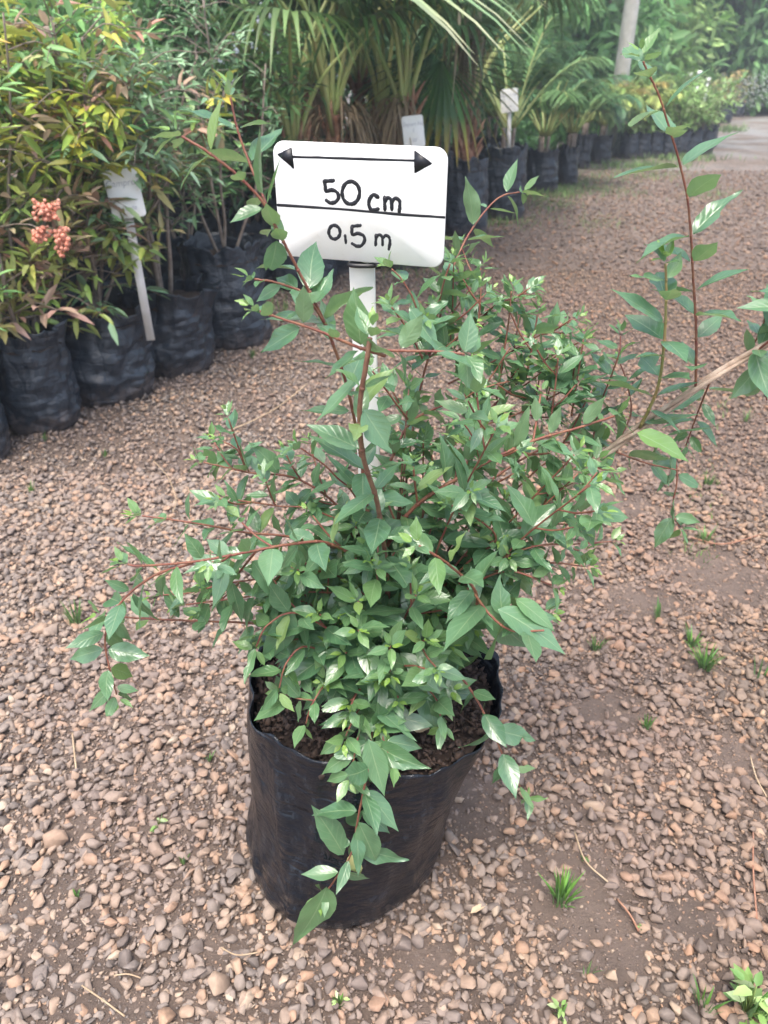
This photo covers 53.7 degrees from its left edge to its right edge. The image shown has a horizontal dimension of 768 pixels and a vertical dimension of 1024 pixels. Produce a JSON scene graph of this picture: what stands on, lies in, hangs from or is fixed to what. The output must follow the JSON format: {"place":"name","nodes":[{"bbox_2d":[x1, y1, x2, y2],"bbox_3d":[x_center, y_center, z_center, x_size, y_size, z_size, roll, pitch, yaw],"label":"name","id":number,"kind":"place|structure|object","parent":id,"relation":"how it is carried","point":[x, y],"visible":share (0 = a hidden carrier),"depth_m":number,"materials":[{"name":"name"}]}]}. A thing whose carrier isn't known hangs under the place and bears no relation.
{"place":"outdoors","nodes":[
{"label":"outdoors","id":0,"kind":"place"},
{"bbox_2d":[16,0,741,64],"label":"sky","id":1,"kind":"structure","parent":0,"point":[236,49],"materials":[{"name":"white"}]},
{"bbox_2d":[0,75,767,1023],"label":"ground","id":2,"kind":"structure","parent":0,"point":[750,145],"depth_m":1.38,"materials":[{"name":"brown gravel"}]},
{"bbox_2d":[0,131,48,458],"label":"potted shrub","id":3,"kind":"object","parent":2,"relation":"on","point":[5,443],"visible":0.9,"depth_m":2.31,"materials":[{"name":"green plant"}]},
{"bbox_2d":[26,479,34,492],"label":"grass tuft","id":4,"kind":"object","parent":2,"relation":"on","point":[30,488],"visible":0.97,"depth_m":2.15,"materials":[{"name":"green plant"}]},
{"bbox_2d":[0,0,66,305],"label":"potted shrub","id":5,"kind":"object","parent":2,"relation":"on","point":[16,244],"visible":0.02,"depth_m":3.08,"materials":[{"name":"green plant"}]},
{"bbox_2d":[0,0,68,76],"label":"potted shrub","id":6,"kind":"object","parent":2,"relation":"on","point":[17,32],"visible":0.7,"depth_m":2.11,"materials":[{"name":"green plant"}]},
{"bbox_2d":[61,598,83,625],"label":"grass tuft","id":7,"kind":"object","parent":2,"relation":"on","point":[76,617],"visible":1,"depth_m":1.64,"materials":[{"name":"green plant"}]},
{"bbox_2d":[0,0,147,324],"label":"potted shrub","id":8,"kind":"object","parent":2,"relation":"on","point":[68,42],"visible":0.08,"depth_m":2.38,"materials":[{"name":"green plant"}]},
{"bbox_2d":[72,732,76,767],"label":"dry twig","id":9,"kind":"object","parent":2,"relation":"on","point":[74,750],"visible":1,"depth_m":1.33,"materials":[{"name":"wood"}]},
{"bbox_2d":[73,889,79,896],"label":"grass tuft","id":10,"kind":"object","parent":2,"relation":"on","point":[76,895],"visible":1,"depth_m":1.10,"materials":[{"name":"green plant"}]},
{"bbox_2d":[0,0,187,301],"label":"potted shrub","id":11,"kind":"object","parent":2,"relation":"on","point":[82,27],"visible":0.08,"depth_m":2.52,"materials":[{"name":"green plant"}]},
{"bbox_2d":[0,0,197,435],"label":"potted shrub","id":12,"kind":"object","parent":2,"relation":"on","point":[39,389],"visible":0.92,"depth_m":2.30,"materials":[{"name":"green plant"}]},
{"bbox_2d":[81,985,124,1016],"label":"dry twig","id":13,"kind":"object","parent":2,"relation":"on","point":[104,1001],"visible":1,"depth_m":0.97,"materials":[{"name":"wood"}]},
{"bbox_2d":[2,0,223,233],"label":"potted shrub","id":14,"kind":"object","parent":2,"relation":"on","point":[65,13],"depth_m":5.07,"materials":[{"name":"green plant"}]},
{"bbox_2d":[0,0,250,406],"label":"potted shrub","id":15,"kind":"object","parent":2,"relation":"on","point":[114,364],"visible":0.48,"depth_m":2.54,"materials":[{"name":"green plant"}]},
{"bbox_2d":[102,168,154,340],"bbox_3d":[-0.824,-0.840,2.524,0.112,0.554,0.035,-11,32,-17],"label":"plant marker","id":16,"kind":"object","parent":15,"relation":"in","point":[126,186],"visible":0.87,"depth_m":2.44,"materials":[{"name":"white plastic"}]},
{"bbox_2d":[114,973,140,978],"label":"dry twig","id":17,"kind":"object","parent":2,"relation":"on","point":[127,974],"visible":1,"depth_m":1.00,"materials":[{"name":"wood"}]},
{"bbox_2d":[0,0,273,281],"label":"potted shrub","id":18,"kind":"object","parent":2,"relation":"on","point":[175,238],"visible":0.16,"depth_m":3.42,"materials":[{"name":"green plant"}]},
{"bbox_2d":[35,14,244,377],"bbox_3d":[-0.812,-1.095,2.743,0.668,1.203,1.174,-4,31,-7],"label":"potted shrub","id":19,"kind":"object","parent":2,"relation":"on","point":[184,334],"visible":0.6,"depth_m":2.75,"materials":[{"name":"green plant"}]},
{"bbox_2d":[29,0,262,278],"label":"potted shrub","id":20,"kind":"object","parent":2,"relation":"on","point":[139,5],"visible":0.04,"depth_m":3.53,"materials":[{"name":"green plant"}]},
{"bbox_2d":[150,814,167,832],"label":"small broad-leaved weed","id":21,"kind":"object","parent":2,"relation":"on","point":[161,820],"visible":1,"depth_m":1.20,"materials":[{"name":"green plant"}]},
{"bbox_2d":[154,461,176,511],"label":"dry twig","id":22,"kind":"object","parent":2,"relation":"on","point":[170,482],"visible":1,"depth_m":2.18,"materials":[{"name":"wood"}]},
{"bbox_2d":[179,854,189,864],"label":"grass tuft","id":23,"kind":"object","parent":2,"relation":"on","point":[182,861],"visible":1,"depth_m":1.15,"materials":[{"name":"green plant"}]},
{"bbox_2d":[89,0,284,231],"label":"potted shrub","id":24,"kind":"object","parent":2,"relation":"on","point":[210,219],"visible":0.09,"depth_m":4.37,"materials":[{"name":"green plant"}]},
{"bbox_2d":[24,0,354,212],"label":"tree","id":25,"kind":"object","parent":2,"relation":"on","point":[232,44],"visible":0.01,"depth_m":5.88,"materials":[{"name":"green plant"}]},
{"bbox_2d":[133,0,289,349],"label":"potted shrub","id":26,"kind":"object","parent":2,"relation":"on","point":[214,257],"visible":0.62,"depth_m":3.09,"materials":[{"name":"green plant"}]},
{"bbox_2d":[128,0,327,285],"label":"potted shrub","id":27,"kind":"object","parent":2,"relation":"on","point":[255,225],"visible":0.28,"depth_m":3.68,"materials":[{"name":"green plant"}]},
{"bbox_2d":[149,0,326,214],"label":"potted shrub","id":28,"kind":"object","parent":2,"relation":"on","point":[272,202],"visible":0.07,"depth_m":4.67,"materials":[{"name":"plant"}]},
{"bbox_2d":[220,947,258,955],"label":"dry twig","id":29,"kind":"object","parent":2,"relation":"on","point":[238,954],"visible":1,"depth_m":1.03,"materials":[{"name":"wood"}]},
{"bbox_2d":[248,348,257,357],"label":"grass tuft","id":30,"kind":"object","parent":2,"relation":"on","point":[252,354],"visible":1,"depth_m":3.14,"materials":[{"name":"green plant"}]},
{"bbox_2d":[230,384,306,430],"bbox_3d":[-0.385,-0.372,2.673,0.032,0.008,0.464,15,34,24],"label":"dry twig","id":31,"kind":"object","parent":2,"relation":"on","point":[271,410],"visible":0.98,"depth_m":2.63,"materials":[{"name":"wood"}]},
{"bbox_2d":[82,0,457,291],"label":"fan palm","id":32,"kind":"object","parent":2,"relation":"on","point":[295,130],"visible":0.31,"depth_m":3.47,"materials":[{"name":"plant"}]},
{"bbox_2d":[272,0,403,141],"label":"fan palm","id":33,"kind":"object","parent":2,"relation":"on","point":[317,102],"visible":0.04,"depth_m":4.88,"materials":[{"name":"plant"}]},
{"bbox_2d":[200,0,476,181],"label":"tree","id":34,"kind":"object","parent":2,"relation":"on","point":[352,76],"visible":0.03,"depth_m":6.25,"materials":[{"name":"green plant"}]},
{"bbox_2d":[331,991,349,1008],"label":"small broad-leaved weed","id":35,"kind":"object","parent":2,"relation":"on","point":[334,1001],"visible":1,"depth_m":0.98,"materials":[{"name":"green plant"}]},
{"bbox_2d":[322,3,396,142],"bbox_3d":[-0.134,-2.905,5.054,1.370,1.975,1.919,-11,32,-18],"label":"fan palm","id":36,"kind":"object","parent":2,"relation":"on","point":[359,76],"visible":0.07,"depth_m":5.02,"materials":[{"name":"plant"}]},
{"bbox_2d":[253,0,497,269],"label":"fan palm","id":37,"kind":"object","parent":2,"relation":"on","point":[406,101],"visible":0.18,"depth_m":4.09,"materials":[{"name":"plant"}]},
{"bbox_2d":[401,115,424,145],"bbox_3d":[0.161,-1.871,4.120,0.123,0.503,0.037,-6,31,-7],"label":"plant marker","id":38,"kind":"object","parent":37,"relation":"attached to","point":[413,127],"visible":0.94,"depth_m":4.03,"materials":[{"name":"white plastic"}]},
{"bbox_2d":[276,0,488,133],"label":"feather palm","id":39,"kind":"object","parent":2,"relation":"on","point":[431,55],"visible":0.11,"depth_m":5.08,"materials":[{"name":"plant"}]},
{"bbox_2d":[251,0,537,144],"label":"fan palm","id":40,"kind":"object","parent":2,"relation":"on","point":[379,86],"visible":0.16,"depth_m":4.19,"materials":[{"name":"plant"}]},
{"bbox_2d":[65,28,767,946],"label":"potted shrub","id":41,"kind":"object","parent":2,"relation":"on","point":[373,706],"visible":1,"depth_m":0.86,"materials":[{"name":"green plant"}]},
{"bbox_2d":[273,141,447,479],"bbox_3d":[-0.021,-0.071,1.005,0.194,0.757,0.057,8,31,13],"label":"sign","id":42,"kind":"object","parent":41,"relation":"in","point":[359,207],"visible":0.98,"depth_m":0.82,"materials":[{"name":"white plastic"}]},
{"bbox_2d":[278,0,555,275],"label":"fan palm","id":43,"kind":"object","parent":2,"relation":"on","point":[333,125],"visible":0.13,"depth_m":3.96,"materials":[{"name":"plant"}]},
{"bbox_2d":[315,0,588,148],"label":"palm plant","id":44,"kind":"object","parent":2,"relation":"on","point":[555,60],"visible":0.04,"depth_m":7.41,"materials":[{"name":"green plant"}]},
{"bbox_2d":[370,5,546,156],"bbox_3d":[0.539,-3.564,6.521,1.772,1.623,1.527,0,31,0],"label":"feather palm","id":45,"kind":"object","parent":2,"relation":"on","point":[519,57],"visible":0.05,"depth_m":6.56,"materials":[{"name":"plant"}]},
{"bbox_2d":[471,904,486,912],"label":"dry leaf","id":46,"kind":"object","parent":2,"relation":"on","point":[476,908],"visible":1,"depth_m":1.08,"materials":[{"name":"plant"}]},
{"bbox_2d":[365,0,605,149],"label":"tree","id":47,"kind":"object","parent":2,"relation":"on","point":[561,132],"visible":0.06,"depth_m":9.24,"materials":[{"name":"green plant"}]},
{"bbox_2d":[353,0,624,235],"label":"fan palm","id":48,"kind":"object","parent":2,"relation":"on","point":[469,161],"visible":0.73,"depth_m":4.42,"materials":[{"name":"plant"}]},
{"bbox_2d":[424,0,593,156],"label":"feather palm","id":49,"kind":"object","parent":2,"relation":"on","point":[491,139],"visible":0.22,"depth_m":7.65,"materials":[{"name":"plant"}]},
{"bbox_2d":[418,14,615,219],"bbox_3d":[0.951,-3.084,5.948,1.439,1.377,0.932,0,31,0],"label":"feather palm","id":50,"kind":"object","parent":2,"relation":"on","point":[499,165],"visible":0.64,"depth_m":5.77,"materials":[{"name":"plant"}]},
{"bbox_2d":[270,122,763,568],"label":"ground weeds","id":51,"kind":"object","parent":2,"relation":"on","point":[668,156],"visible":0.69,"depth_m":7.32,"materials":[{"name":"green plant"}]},
{"bbox_2d":[345,0,729,137],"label":"tree","id":52,"kind":"object","parent":2,"relation":"on","point":[651,13],"visible":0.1,"depth_m":12.34,"materials":[{"name":"green plant"}]},
{"bbox_2d":[477,51,634,192],"bbox_3d":[1.475,-3.579,7.008,1.252,1.155,1.272,-15,34,-24],"label":"feather palm","id":53,"kind":"object","parent":2,"relation":"on","point":[542,163],"visible":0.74,"depth_m":7.00,"materials":[{"name":"plant"}]},
{"bbox_2d":[547,997,567,1023],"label":"broad-leaved weed","id":54,"kind":"object","parent":2,"relation":"on","point":[555,1005],"visible":1,"depth_m":0.96,"materials":[{"name":"green plant"}]},
{"bbox_2d":[537,864,585,907],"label":"grass tuft","id":55,"kind":"object","parent":2,"relation":"on","point":[563,890],"visible":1,"depth_m":1.10,"materials":[{"name":"green plant"}]},
{"bbox_2d":[524,76,642,186],"bbox_3d":[1.871,-3.706,7.421,1.084,0.954,1.072,-13,33,-21],"label":"feather palm","id":56,"kind":"object","parent":2,"relation":"on","point":[568,159],"visible":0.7,"depth_m":7.41,"materials":[{"name":"plant"}]},
{"bbox_2d":[541,78,636,168],"bbox_3d":[2.315,-4.452,8.711,1.072,0.930,1.075,0,31,0],"label":"feather palm","id":57,"kind":"object","parent":2,"relation":"on","point":[585,138],"visible":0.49,"depth_m":8.73,"materials":[{"name":"plant"}]},
{"bbox_2d":[574,832,607,882],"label":"dry twig","id":58,"kind":"object","parent":2,"relation":"on","point":[595,871],"visible":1,"depth_m":1.14,"materials":[{"name":"wood"}]},
{"bbox_2d":[583,961,603,973],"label":"grass tuft","id":59,"kind":"object","parent":2,"relation":"on","point":[589,969],"visible":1,"depth_m":1.00,"materials":[{"name":"green plant"}]},
{"bbox_2d":[587,636,611,651],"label":"grass tuft","id":60,"kind":"object","parent":2,"relation":"on","point":[597,646],"visible":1,"depth_m":1.57,"materials":[{"name":"green plant"}]},
{"bbox_2d":[558,79,652,163],"bbox_3d":[2.647,-4.768,9.264,1.166,0.912,1.149,17,34,26],"label":"feather palm","id":61,"kind":"object","parent":2,"relation":"on","point":[601,146],"visible":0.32,"depth_m":9.24,"materials":[{"name":"plant"}]},
{"bbox_2d":[493,0,739,120],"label":"tree","id":62,"kind":"object","parent":2,"relation":"on","point":[681,61],"visible":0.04,"depth_m":15.33,"materials":[{"name":"green plant"}]},
{"bbox_2d":[606,0,639,151],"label":"tree","id":63,"kind":"object","parent":2,"relation":"on","point":[628,24],"visible":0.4,"depth_m":9.95,"materials":[{"name":"plant"}]},
{"bbox_2d":[617,899,639,931],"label":"dry twig","id":64,"kind":"object","parent":2,"relation":"on","point":[628,912],"visible":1,"depth_m":1.07,"materials":[{"name":"brown wood"}]},
{"bbox_2d":[616,70,659,158],"bbox_3d":[3.233,-5.023,9.620,0.690,0.991,0.484,9,32,15],"label":"potted shrub","id":65,"kind":"object","parent":2,"relation":"on","point":[628,145],"visible":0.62,"depth_m":9.74,"materials":[{"name":"green plant"}]},
{"bbox_2d":[639,714,655,729],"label":"grass tuft","id":66,"kind":"object","parent":2,"relation":"on","point":[647,725],"visible":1,"depth_m":1.39,"materials":[{"name":"green plant"}]},
{"bbox_2d":[634,77,660,125],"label":"potted shrub","id":67,"kind":"object","parent":2,"relation":"on","point":[645,84],"visible":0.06,"depth_m":10.35,"materials":[{"name":"green plant"}]},
{"bbox_2d":[629,92,678,157],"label":"potted shrub","id":68,"kind":"object","parent":2,"relation":"on","point":[644,143],"visible":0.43,"depth_m":9.77,"materials":[{"name":"green plant"}]},
{"bbox_2d":[625,96,684,157],"bbox_3d":[3.442,-5.054,9.889,0.785,0.771,0.706,-9,32,-15],"label":"potted shrub","id":69,"kind":"object","parent":2,"relation":"on","point":[657,144],"visible":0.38,"depth_m":9.83,"materials":[{"name":"plant"}]},
{"bbox_2d":[653,599,660,618],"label":"grass tuft","id":70,"kind":"object","parent":2,"relation":"on","point":[657,612],"visible":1,"depth_m":1.65,"materials":[{"name":"green plant"}]},
{"bbox_2d":[645,75,696,125],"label":"potted shrub","id":71,"kind":"object","parent":2,"relation":"on","point":[679,78],"visible":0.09,"depth_m":10.40,"materials":[{"name":"green plant"}]},
{"bbox_2d":[647,82,699,156],"bbox_3d":[3.690,-5.118,9.908,0.836,0.862,0.542,-22,37,-33],"label":"potted shrub","id":72,"kind":"object","parent":2,"relation":"on","point":[668,145],"visible":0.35,"depth_m":9.92,"materials":[{"name":"green plant"}]},
{"bbox_2d":[587,0,767,114],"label":"tree","id":73,"kind":"object","parent":2,"relation":"on","point":[757,37],"visible":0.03,"depth_m":17.47,"materials":[{"name":"green plant"}]},
{"bbox_2d":[663,85,699,155],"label":"potted shrub","id":74,"kind":"object","parent":2,"relation":"on","point":[684,140],"visible":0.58,"depth_m":9.95,"materials":[{"name":"green plant"}]},
{"bbox_2d":[669,70,711,124],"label":"potted shrub","id":75,"kind":"object","parent":2,"relation":"on","point":[697,82],"visible":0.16,"depth_m":10.46,"materials":[{"name":"green plant"}]},
{"bbox_2d":[684,622,709,647],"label":"grass tuft","id":76,"kind":"object","parent":2,"relation":"on","point":[690,640],"visible":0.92,"depth_m":1.59,"materials":[{"name":"green plant"}]},
{"bbox_2d":[684,640,723,671],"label":"grass tuft","id":77,"kind":"object","parent":2,"relation":"on","point":[703,661],"visible":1,"depth_m":1.52,"materials":[{"name":"green plant"}]},
{"bbox_2d":[676,72,734,129],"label":"potted shrub","id":78,"kind":"object","parent":2,"relation":"on","point":[715,89],"visible":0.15,"depth_m":10.73,"materials":[{"name":"green plant"}]},
{"bbox_2d":[674,89,737,151],"bbox_3d":[4.083,-5.135,9.951,0.656,0.847,0.822,-15,34,-24],"label":"potted shrub","id":79,"kind":"object","parent":2,"relation":"on","point":[696,138],"visible":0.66,"depth_m":9.91,"materials":[{"name":"green plant"}]},
{"bbox_2d":[695,524,721,543],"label":"grass tuft","id":80,"kind":"object","parent":2,"relation":"on","point":[708,537],"visible":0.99,"depth_m":1.92,"materials":[{"name":"green plant"}]},
{"bbox_2d":[682,80,737,154],"bbox_3d":[4.279,-5.256,10.123,0.704,0.882,0.534,23,37,33],"label":"potted shrub","id":81,"kind":"object","parent":2,"relation":"on","point":[709,134],"visible":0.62,"depth_m":10.06,"materials":[{"name":"green plant"}]},
{"bbox_2d":[703,471,718,485],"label":"grass tuft","id":82,"kind":"object","parent":2,"relation":"on","point":[710,482],"visible":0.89,"depth_m":2.18,"materials":[{"name":"green plant"}]},
{"bbox_2d":[691,974,731,1015],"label":"grass tuft","id":83,"kind":"object","parent":2,"relation":"on","point":[707,1001],"visible":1,"depth_m":0.97,"materials":[{"name":"green plant"}]},
{"bbox_2d":[669,0,767,115],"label":"tree","id":84,"kind":"object","parent":2,"relation":"on","point":[754,15],"visible":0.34,"depth_m":17.46,"materials":[{"name":"green plant"}]},
{"bbox_2d":[697,74,744,146],"bbox_3d":[4.803,-5.766,10.931,0.577,0.940,0.948,-13,33,-21],"label":"potted shrub","id":85,"kind":"object","parent":2,"relation":"on","point":[732,89],"visible":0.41,"depth_m":10.83,"materials":[{"name":"green plant"}]},
{"bbox_2d":[691,534,761,544],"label":"dry twig","id":86,"kind":"object","parent":2,"relation":"on","point":[726,543],"visible":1,"depth_m":1.91,"materials":[{"name":"brown wood"}]},
{"bbox_2d":[708,69,752,122],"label":"potted shrub","id":87,"kind":"object","parent":2,"relation":"on","point":[728,118],"visible":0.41,"depth_m":15.57,"materials":[{"name":"green plant"}]},
{"bbox_2d":[727,71,759,116],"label":"potted shrub","id":88,"kind":"object","parent":2,"relation":"on","point":[740,112],"visible":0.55,"depth_m":17.69,"materials":[{"name":"green plant"}]},
{"bbox_2d":[723,963,767,1023],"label":"weed","id":89,"kind":"object","parent":2,"relation":"on","point":[745,995],"visible":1,"depth_m":0.95,"materials":[{"name":"green plant"}]},
{"bbox_2d":[743,407,755,421],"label":"grass tuft","id":90,"kind":"object","parent":2,"relation":"on","point":[746,418],"visible":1,"depth_m":2.58,"materials":[{"name":"green plant"}]},
{"bbox_2d":[752,831,757,918],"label":"dry twig","id":91,"kind":"object","parent":2,"relation":"on","point":[755,901],"visible":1,"depth_m":1.12,"materials":[{"name":"brown wood"}]},
{"bbox_2d":[744,7,767,107],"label":"tree","id":92,"kind":"object","parent":2,"relation":"on","point":[762,37],"depth_m":18.87,"materials":[{"name":"green plant"}]},
{"bbox_2d":[749,755,766,796],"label":"dry twig","id":93,"kind":"object","parent":2,"relation":"on","point":[756,776],"visible":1,"depth_m":1.28,"materials":[{"name":"wood"}]},
{"bbox_2d":[754,656,767,677],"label":"grass tuft","id":94,"kind":"object","parent":2,"relation":"on","point":[759,672],"visible":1,"depth_m":1.48,"materials":[{"name":"green plant"}]},
{"bbox_2d":[500,88,517,146],"bbox_3d":[0.925,-2.853,5.617,0.132,0.495,0.037,2,30,12],"label":"plant marker","id":95,"kind":"object","parent":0,"point":[509,103],"visible":0.81,"depth_m":5.54,"materials":[{"name":"white plastic"}]},
{"bbox_2d":[577,64,655,129],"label":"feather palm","id":96,"kind":"object","parent":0,"point":[637,79],"visible":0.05,"depth_m":10.20,"materials":[{"name":"plant"}]},
{"bbox_2d":[580,75,685,155],"bbox_3d":[3.212,-5.165,9.907,1.265,0.944,1.252,0,31,0],"label":"feather palm","id":97,"kind":"object","parent":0,"point":[655,98],"visible":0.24,"depth_m":9.55,"materials":[{"name":"plant"}]},
{"bbox_2d":[628,77,673,130],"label":"potted shrub","id":98,"kind":"object","parent":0,"point":[647,79],"visible":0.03,"depth_m":10.22,"materials":[{"name":"green plant"}]},
{"bbox_2d":[662,83,699,129],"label":"potted shrub","id":99,"kind":"object","parent":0,"point":[693,101],"visible":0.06,"depth_m":10.81,"materials":[{"name":"green plant"}]},
{"bbox_2d":[701,67,724,106],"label":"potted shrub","id":100,"kind":"object","parent":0,"point":[717,74],"visible":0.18,"depth_m":16.69,"materials":[{"name":"green plant"}]}
]}

